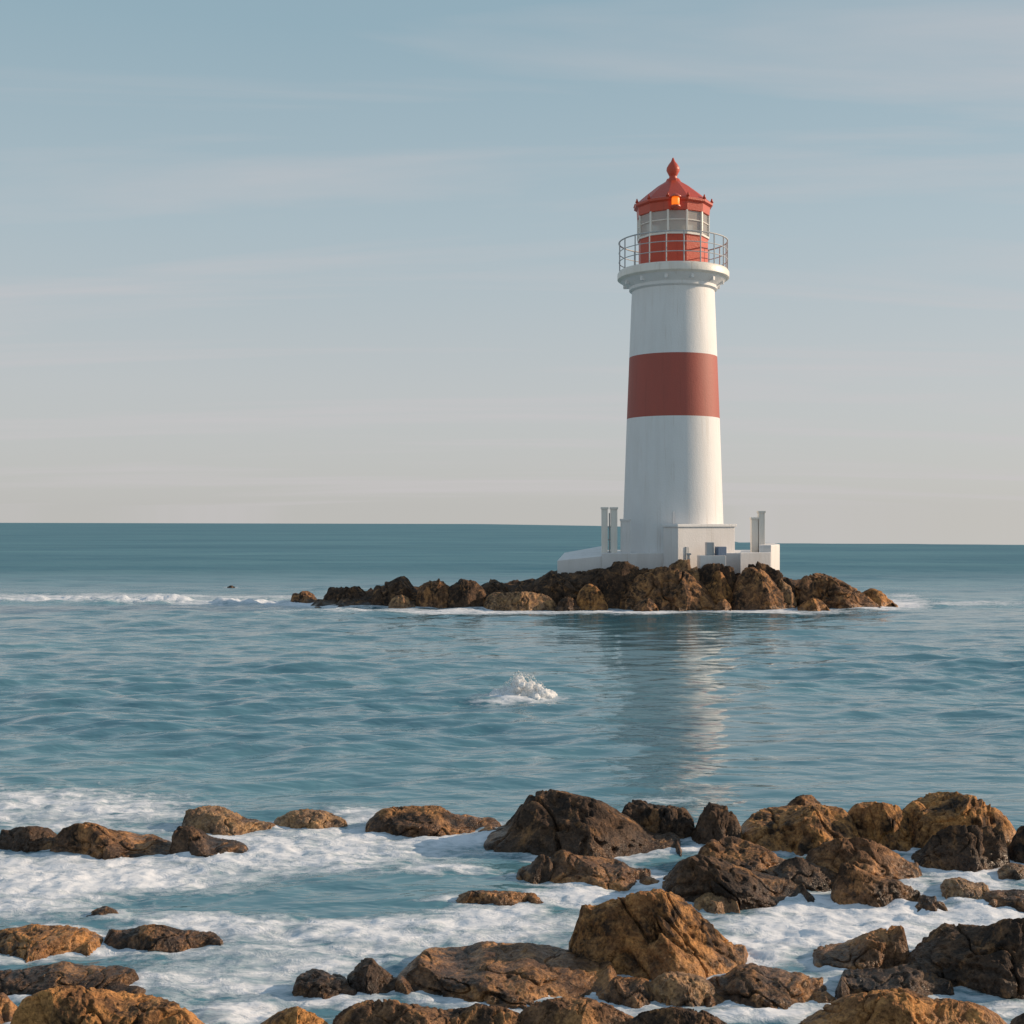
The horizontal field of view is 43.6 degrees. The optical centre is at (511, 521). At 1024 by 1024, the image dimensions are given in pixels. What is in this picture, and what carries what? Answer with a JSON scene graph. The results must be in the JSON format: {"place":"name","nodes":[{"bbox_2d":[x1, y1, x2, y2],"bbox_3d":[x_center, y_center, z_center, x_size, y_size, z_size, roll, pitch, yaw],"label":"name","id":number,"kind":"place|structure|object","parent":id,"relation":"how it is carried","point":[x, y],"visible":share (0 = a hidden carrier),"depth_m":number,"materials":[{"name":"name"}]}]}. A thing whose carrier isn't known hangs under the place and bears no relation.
{"place":"outdoors","nodes":[
{"label":"outdoors","id":0,"kind":"place"},
{"bbox_2d":[0,523,1023,1023],"bbox_3d":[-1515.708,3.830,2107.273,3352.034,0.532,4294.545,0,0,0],"label":"sea","id":1,"kind":"structure","parent":0,"point":[158,679],"depth_m":24.22,"materials":[{"name":"liquid"}]},
{"bbox_2d":[0,992,17,1023],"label":"boulder","id":2,"kind":"object","parent":1,"relation":"in","point":[8,1007],"visible":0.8,"depth_m":9.94,"materials":[{"name":"brown stone"}]},
{"bbox_2d":[0,826,56,852],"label":"boulder","id":3,"kind":"object","parent":1,"relation":"in","point":[26,839],"visible":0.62,"depth_m":15.24,"materials":[{"name":"brown stone"}]},
{"bbox_2d":[0,924,103,962],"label":"boulder","id":4,"kind":"object","parent":1,"relation":"in","point":[30,942],"visible":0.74,"depth_m":11.62,"materials":[{"name":"brown stone"}]},
{"bbox_2d":[0,961,145,995],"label":"boulder","id":5,"kind":"object","parent":1,"relation":"in","point":[36,979],"visible":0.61,"depth_m":10.69,"materials":[{"name":"brown stone"}]},
{"bbox_2d":[86,906,118,916],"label":"boulder","id":6,"kind":"object","parent":1,"relation":"in","point":[103,910],"visible":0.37,"depth_m":12.55,"materials":[{"name":"brown stone"}]},
{"bbox_2d":[10,985,204,1023],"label":"boulder","id":7,"kind":"object","parent":1,"relation":"in","point":[77,1004],"visible":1,"depth_m":9.34,"materials":[{"name":"brown stone"}]},
{"bbox_2d":[50,822,170,859],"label":"boulder","id":8,"kind":"object","parent":1,"relation":"in","point":[96,841],"visible":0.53,"depth_m":15.05,"materials":[{"name":"brown stone"}]},
{"bbox_2d":[104,924,222,952],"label":"boulder","id":9,"kind":"object","parent":1,"relation":"in","point":[159,938],"visible":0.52,"depth_m":11.74,"materials":[{"name":"brown stone"}]},
{"bbox_2d":[169,825,248,857],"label":"boulder","id":10,"kind":"object","parent":1,"relation":"in","point":[193,840],"visible":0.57,"depth_m":14.98,"materials":[{"name":"brown stone"}]},
{"bbox_2d":[181,805,274,835],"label":"boulder","id":11,"kind":"object","parent":1,"relation":"in","point":[214,820],"visible":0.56,"depth_m":16.07,"materials":[{"name":"brown stone"}]},
{"bbox_2d":[260,1006,327,1023],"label":"boulder","id":12,"kind":"object","parent":1,"relation":"in","point":[295,1015],"visible":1,"depth_m":9.53,"materials":[{"name":"brown stone"}]},
{"bbox_2d":[290,591,316,602],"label":"boulder","id":13,"kind":"object","parent":1,"relation":"in","point":[305,597],"visible":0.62,"depth_m":61.62,"materials":[{"name":"brown stone"}]},
{"bbox_2d":[274,808,347,828],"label":"boulder","id":14,"kind":"object","parent":1,"relation":"in","point":[307,818],"visible":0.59,"depth_m":16.34,"materials":[{"name":"brown stone"}]},
{"bbox_2d":[292,968,356,998],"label":"boulder","id":15,"kind":"object","parent":1,"relation":"in","point":[317,983],"visible":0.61,"depth_m":10.54,"materials":[{"name":"brown stone"}]},
{"bbox_2d":[347,958,396,994],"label":"boulder","id":16,"kind":"object","parent":1,"relation":"in","point":[370,976],"visible":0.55,"depth_m":10.63,"materials":[{"name":"brown stone"}]},
{"bbox_2d":[332,999,521,1023],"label":"boulder","id":17,"kind":"object","parent":1,"relation":"in","point":[385,1011],"visible":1,"depth_m":9.54,"materials":[{"name":"brown stone"}]},
{"bbox_2d":[365,805,501,837],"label":"boulder","id":18,"kind":"object","parent":1,"relation":"in","point":[412,821],"visible":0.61,"depth_m":16.10,"materials":[{"name":"brown stone"}]},
{"bbox_2d":[456,890,542,905],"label":"boulder","id":19,"kind":"object","parent":1,"relation":"in","point":[501,898],"visible":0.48,"depth_m":13.05,"materials":[{"name":"brown stone"}]},
{"bbox_2d":[395,941,616,1009],"bbox_3d":[0.159,3.996,10.896,2.266,0.585,1.651,0,0,15],"label":"boulder","id":20,"kind":"object","parent":1,"relation":"in","point":[514,975],"visible":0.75,"depth_m":10.69,"materials":[{"name":"brown stone"}]},
{"bbox_2d":[489,671,557,699],"bbox_3d":[0.241,3.691,28.511,1.566,0.734,1.021,0,0,0],"label":"wave splash","id":21,"kind":"object","parent":1,"relation":"on","point":[520,685],"visible":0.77,"depth_m":28.34,"materials":[{"name":"white liquid"}]},
{"bbox_2d":[516,854,553,883],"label":"boulder","id":22,"kind":"object","parent":1,"relation":"in","point":[539,869],"visible":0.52,"depth_m":13.91,"materials":[{"name":"brown stone"}]},
{"bbox_2d":[311,570,800,607],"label":"islet","id":23,"kind":"object","parent":1,"relation":"in","point":[517,585],"visible":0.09,"depth_m":59.95,"materials":[{"name":"brown stone"}]},
{"bbox_2d":[323,586,365,601],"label":"boulder","id":24,"kind":"object","parent":23,"relation":"on","point":[338,594],"visible":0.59,"depth_m":60.71,"materials":[{"name":"brown stone"}]},
{"bbox_2d":[370,576,417,605],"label":"boulder","id":25,"kind":"object","parent":23,"relation":"on","point":[385,593],"visible":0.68,"depth_m":58.77,"materials":[{"name":"brown stone"}]},
{"bbox_2d":[388,595,415,608],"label":"boulder","id":26,"kind":"object","parent":23,"relation":"on","point":[400,601],"visible":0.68,"depth_m":57.41,"materials":[{"name":"brown stone"}]},
{"bbox_2d":[415,578,449,607],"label":"boulder","id":27,"kind":"object","parent":23,"relation":"on","point":[434,594],"visible":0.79,"depth_m":57.78,"materials":[{"name":"brown stone"}]},
{"bbox_2d":[447,578,486,607],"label":"boulder","id":28,"kind":"object","parent":23,"relation":"on","point":[465,593],"visible":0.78,"depth_m":57.53,"materials":[{"name":"brown stone"}]},
{"bbox_2d":[482,579,507,594],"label":"boulder","id":29,"kind":"object","parent":23,"relation":"on","point":[491,586],"visible":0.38,"depth_m":60.00,"materials":[{"name":"brown stone"}]},
{"bbox_2d":[483,591,556,610],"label":"boulder","id":30,"kind":"object","parent":23,"relation":"on","point":[516,601],"visible":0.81,"depth_m":56.81,"materials":[{"name":"brown stone"}]},
{"bbox_2d":[529,568,604,604],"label":"boulder","id":31,"kind":"object","parent":23,"relation":"on","point":[556,587],"visible":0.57,"depth_m":58.44,"materials":[{"name":"brown stone"}]},
{"bbox_2d":[557,546,601,573],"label":"landing slab","id":32,"kind":"structure","parent":23,"relation":"on","point":[580,560],"depth_m":59.67,"materials":[{"name":"white paint"}]},
{"bbox_2d":[576,584,607,610],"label":"boulder","id":33,"kind":"object","parent":23,"relation":"on","point":[590,597],"visible":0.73,"depth_m":56.75,"materials":[{"name":"brown stone"}]},
{"bbox_2d":[599,561,648,608],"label":"boulder","id":34,"kind":"object","parent":23,"relation":"on","point":[616,578],"visible":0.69,"depth_m":57.64,"materials":[{"name":"brown stone"}]},
{"bbox_2d":[619,566,715,610],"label":"boulder","id":35,"kind":"object","parent":23,"relation":"on","point":[664,588],"visible":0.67,"depth_m":56.78,"materials":[{"name":"brown stone"}]},
{"bbox_2d":[602,550,749,573],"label":"terrace wall","id":36,"kind":"structure","parent":23,"relation":"on","point":[641,560],"depth_m":59.46,"materials":[{"name":"white paint"}]},
{"bbox_2d":[601,507,608,553],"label":"gate post","id":37,"kind":"object","parent":36,"relation":"on","point":[604,529],"visible":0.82,"depth_m":60.02,"materials":[{"name":"white concrete"}]},
{"bbox_2d":[608,513,610,552],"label":"ladder","id":38,"kind":"object","parent":36,"relation":"on","point":[609,526],"visible":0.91,"depth_m":60.17,"materials":[{"name":"grey metal"}]},
{"bbox_2d":[610,507,617,552],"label":"gate post","id":39,"kind":"object","parent":36,"relation":"on","point":[613,529],"visible":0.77,"depth_m":60.02,"materials":[{"name":"white concrete"}]},
{"bbox_2d":[620,519,630,552],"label":"gate post","id":40,"kind":"object","parent":36,"relation":"on","point":[625,535],"visible":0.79,"depth_m":60.23,"materials":[{"name":"white paint"}]},
{"bbox_2d":[617,158,728,552],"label":"lighthouse","id":41,"kind":"object","parent":36,"relation":"on","point":[673,280],"visible":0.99,"depth_m":60.59,"materials":[{"name":"white paint"}]},
{"bbox_2d":[664,237,676,260],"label":"door","id":42,"kind":"structure","parent":41,"relation":"in","point":[671,255],"depth_m":60.73,"materials":[{"name":"red metal"}]},
{"bbox_2d":[749,517,758,551],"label":"gate post","id":43,"kind":"object","parent":36,"relation":"on","point":[753,534],"visible":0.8,"depth_m":61.02,"materials":[{"name":"white concrete"}]},
{"bbox_2d":[757,511,765,551],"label":"gate post","id":44,"kind":"object","parent":36,"relation":"on","point":[761,527],"visible":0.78,"depth_m":61.02,"materials":[{"name":"white concrete"}]},
{"bbox_2d":[669,559,699,579],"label":"boulder","id":45,"kind":"object","parent":23,"relation":"on","point":[682,565],"visible":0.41,"depth_m":57.72,"materials":[{"name":"brown stone"}]},
{"bbox_2d":[661,524,736,567],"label":"annex","id":46,"kind":"object","parent":23,"relation":"on","point":[680,541],"visible":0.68,"depth_m":59.11,"materials":[{"name":"white paint"}]},
{"bbox_2d":[685,547,688,559],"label":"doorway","id":47,"kind":"structure","parent":46,"relation":"in","point":[686,548],"depth_m":58.69,"materials":[{"name":"metal"}]},
{"bbox_2d":[686,542,726,568],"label":"equipment plinth","id":48,"kind":"structure","parent":23,"relation":"on","point":[709,556],"depth_m":58.16,"materials":[{"name":"white paint"}]},
{"bbox_2d":[698,563,735,592],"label":"boulder","id":49,"kind":"object","parent":23,"relation":"on","point":[706,572],"visible":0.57,"depth_m":57.69,"materials":[{"name":"brown stone"}]},
{"bbox_2d":[706,571,731,604],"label":"boulder","id":50,"kind":"object","parent":23,"relation":"on","point":[718,587],"visible":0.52,"depth_m":57.23,"materials":[{"name":"brown stone"}]},
{"bbox_2d":[740,543,779,573],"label":"end wall","id":51,"kind":"structure","parent":23,"relation":"on","point":[768,554],"depth_m":58.86,"materials":[{"name":"white paint"}]},
{"bbox_2d":[731,567,795,609],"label":"boulder","id":52,"kind":"object","parent":23,"relation":"on","point":[756,589],"visible":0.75,"depth_m":56.87,"materials":[{"name":"brown stone"}]},
{"bbox_2d":[748,561,796,606],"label":"boulder","id":53,"kind":"object","parent":23,"relation":"on","point":[776,576],"visible":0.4,"depth_m":57.80,"materials":[{"name":"brown stone"}]},
{"bbox_2d":[777,579,797,607],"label":"boulder","id":54,"kind":"object","parent":23,"relation":"on","point":[786,589],"visible":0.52,"depth_m":57.40,"materials":[{"name":"brown stone"}]},
{"bbox_2d":[795,573,881,608],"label":"boulder","id":55,"kind":"object","parent":23,"relation":"on","point":[831,591],"visible":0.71,"depth_m":57.75,"materials":[{"name":"brown stone"}]},
{"bbox_2d":[862,588,897,606],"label":"boulder","id":56,"kind":"object","parent":23,"relation":"on","point":[880,598],"visible":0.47,"depth_m":58.69,"materials":[{"name":"brown stone"}]},
{"bbox_2d":[555,597,580,610],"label":"boulder","id":57,"kind":"object","parent":1,"relation":"in","point":[566,604],"visible":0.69,"depth_m":56.33,"materials":[{"name":"brown stone"}]},
{"bbox_2d":[520,996,633,1023],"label":"boulder","id":58,"kind":"object","parent":1,"relation":"in","point":[573,1010],"visible":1,"depth_m":9.57,"materials":[{"name":"brown stone"}]},
{"bbox_2d":[483,789,681,858],"bbox_3d":[0.765,3.792,15.365,2.665,1.104,2.077,0,0,-12],"label":"boulder","id":59,"kind":"object","parent":1,"relation":"in","point":[549,822],"visible":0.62,"depth_m":15.13,"materials":[{"name":"brown stone"}]},
{"bbox_2d":[549,850,658,891],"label":"boulder","id":60,"kind":"object","parent":1,"relation":"in","point":[605,873],"visible":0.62,"depth_m":13.85,"materials":[{"name":"brown stone"}]},
{"bbox_2d":[598,976,669,1008],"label":"boulder","id":61,"kind":"object","parent":1,"relation":"in","point":[634,992],"visible":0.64,"depth_m":10.33,"materials":[{"name":"brown stone"}]},
{"bbox_2d":[633,597,658,610],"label":"boulder","id":62,"kind":"object","parent":1,"relation":"in","point":[646,604],"visible":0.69,"depth_m":55.62,"materials":[{"name":"brown stone"}]},
{"bbox_2d":[568,888,747,979],"bbox_3d":[1.345,3.759,11.330,1.717,1.074,1.287,0,0,0],"label":"boulder","id":63,"kind":"object","parent":1,"relation":"in","point":[653,934],"visible":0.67,"depth_m":11.10,"materials":[{"name":"brown stone"}]},
{"bbox_2d":[621,799,694,838],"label":"boulder","id":64,"kind":"object","parent":1,"relation":"in","point":[664,819],"visible":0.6,"depth_m":15.75,"materials":[{"name":"brown stone"}]},
{"bbox_2d":[628,1006,726,1023],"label":"boulder","id":65,"kind":"object","parent":1,"relation":"in","point":[673,1015],"visible":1,"depth_m":9.44,"materials":[{"name":"brown stone"}]},
{"bbox_2d":[649,971,715,1006],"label":"boulder","id":66,"kind":"object","parent":1,"relation":"in","point":[678,989],"visible":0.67,"depth_m":10.34,"materials":[{"name":"brown stone"}]},
{"bbox_2d":[693,892,739,913],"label":"boulder","id":67,"kind":"object","parent":1,"relation":"in","point":[709,902],"visible":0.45,"depth_m":12.91,"materials":[{"name":"brown stone"}]},
{"bbox_2d":[691,802,742,843],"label":"boulder","id":68,"kind":"object","parent":1,"relation":"in","point":[716,821],"visible":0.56,"depth_m":15.47,"materials":[{"name":"brown stone"}]},
{"bbox_2d":[713,599,730,610],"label":"boulder","id":69,"kind":"object","parent":1,"relation":"in","point":[723,604],"visible":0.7,"depth_m":55.65,"materials":[{"name":"brown stone"}]},
{"bbox_2d":[662,854,814,909],"bbox_3d":[2.433,3.891,13.653,1.778,0.816,1.578,0,0,0],"label":"boulder","id":70,"kind":"object","parent":1,"relation":"in","point":[691,878],"visible":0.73,"depth_m":13.21,"materials":[{"name":"brown stone"}]},
{"bbox_2d":[698,834,785,873],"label":"boulder","id":71,"kind":"object","parent":1,"relation":"in","point":[736,851],"visible":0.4,"depth_m":14.21,"materials":[{"name":"brown stone"}]},
{"bbox_2d":[704,963,835,1009],"bbox_3d":[2.117,3.979,10.531,1.343,0.578,1.290,0,0,0],"label":"boulder","id":72,"kind":"object","parent":1,"relation":"in","point":[754,985],"visible":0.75,"depth_m":10.42,"materials":[{"name":"brown stone"}]},
{"bbox_2d":[741,804,860,855],"bbox_3d":[3.510,3.869,15.739,1.642,0.859,1.896,0,0,0],"label":"boulder","id":73,"kind":"object","parent":1,"relation":"in","point":[800,830],"visible":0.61,"depth_m":15.29,"materials":[{"name":"brown stone"}]},
{"bbox_2d":[767,857,837,891],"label":"boulder","id":74,"kind":"object","parent":1,"relation":"in","point":[809,875],"visible":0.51,"depth_m":13.70,"materials":[{"name":"brown stone"}]},
{"bbox_2d":[786,794,821,805],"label":"boulder","id":75,"kind":"object","parent":1,"relation":"in","point":[803,800],"visible":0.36,"depth_m":16.85,"materials":[{"name":"brown stone"}]},
{"bbox_2d":[797,598,829,610],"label":"boulder","id":76,"kind":"object","parent":1,"relation":"in","point":[811,604],"visible":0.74,"depth_m":56.38,"materials":[{"name":"brown stone"}]},
{"bbox_2d":[812,925,908,969],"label":"boulder","id":77,"kind":"object","parent":1,"relation":"in","point":[883,948],"visible":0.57,"depth_m":11.16,"materials":[{"name":"brown stone"}]},
{"bbox_2d":[805,837,921,879],"bbox_3d":[3.905,3.861,14.117,1.440,0.812,1.354,0,0,0],"label":"boulder","id":78,"kind":"object","parent":1,"relation":"in","point":[873,857],"visible":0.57,"depth_m":13.96,"materials":[{"name":"brown stone"}]},
{"bbox_2d":[831,862,919,906],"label":"boulder","id":79,"kind":"object","parent":1,"relation":"in","point":[853,884],"visible":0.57,"depth_m":13.19,"materials":[{"name":"brown stone"}]},
{"bbox_2d":[847,801,912,851],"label":"boulder","id":80,"kind":"object","parent":1,"relation":"in","point":[885,824],"visible":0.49,"depth_m":15.35,"materials":[{"name":"brown stone"}]},
{"bbox_2d":[835,961,954,998],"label":"boulder","id":81,"kind":"object","parent":1,"relation":"in","point":[918,978],"visible":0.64,"depth_m":10.54,"materials":[{"name":"brown stone"}]},
{"bbox_2d":[798,987,1006,1023],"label":"boulder","id":82,"kind":"object","parent":1,"relation":"in","point":[899,1005],"visible":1,"depth_m":9.55,"materials":[{"name":"brown stone"}]},
{"bbox_2d":[915,894,947,911],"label":"boulder","id":83,"kind":"object","parent":1,"relation":"in","point":[929,903],"visible":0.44,"depth_m":12.88,"materials":[{"name":"brown stone"}]},
{"bbox_2d":[902,791,1015,847],"bbox_3d":[5.454,3.794,15.569,1.572,0.984,1.465,0,0,-37],"label":"boulder","id":84,"kind":"object","parent":1,"relation":"in","point":[930,814],"visible":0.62,"depth_m":15.33,"materials":[{"name":"brown stone"}]},
{"bbox_2d":[911,822,1009,871],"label":"boulder","id":85,"kind":"object","parent":1,"relation":"in","point":[972,848],"visible":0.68,"depth_m":14.46,"materials":[{"name":"brown stone"}]},
{"bbox_2d":[900,918,1023,998],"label":"boulder","id":86,"kind":"object","parent":1,"relation":"in","point":[988,960],"visible":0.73,"depth_m":10.72,"materials":[{"name":"brown stone"}]},
{"bbox_2d":[940,877,989,899],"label":"boulder","id":87,"kind":"object","parent":1,"relation":"in","point":[958,887],"visible":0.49,"depth_m":13.36,"materials":[{"name":"brown stone"}]},
{"bbox_2d":[983,889,1023,911],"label":"boulder","id":88,"kind":"object","parent":1,"relation":"in","point":[1013,898],"visible":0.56,"depth_m":13.02,"materials":[{"name":"brown stone"}]},
{"bbox_2d":[997,863,1023,879],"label":"boulder","id":89,"kind":"object","parent":1,"relation":"in","point":[1012,871],"visible":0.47,"depth_m":14.04,"materials":[{"name":"brown stone"}]},
{"bbox_2d":[1007,826,1023,863],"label":"boulder","id":90,"kind":"object","parent":1,"relation":"in","point":[1015,847],"visible":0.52,"depth_m":14.73,"materials":[{"name":"brown stone"}]},
{"bbox_2d":[1010,1013,1023,1023],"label":"boulder","id":91,"kind":"object","parent":1,"relation":"in","point":[1019,1019],"visible":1,"depth_m":9.46,"materials":[{"name":"brown stone"}]},
{"bbox_2d":[0,0,1023,544],"label":"sky","id":92,"kind":"structure","parent":0,"point":[262,261],"materials":[{"name":"blue"}]}
]}

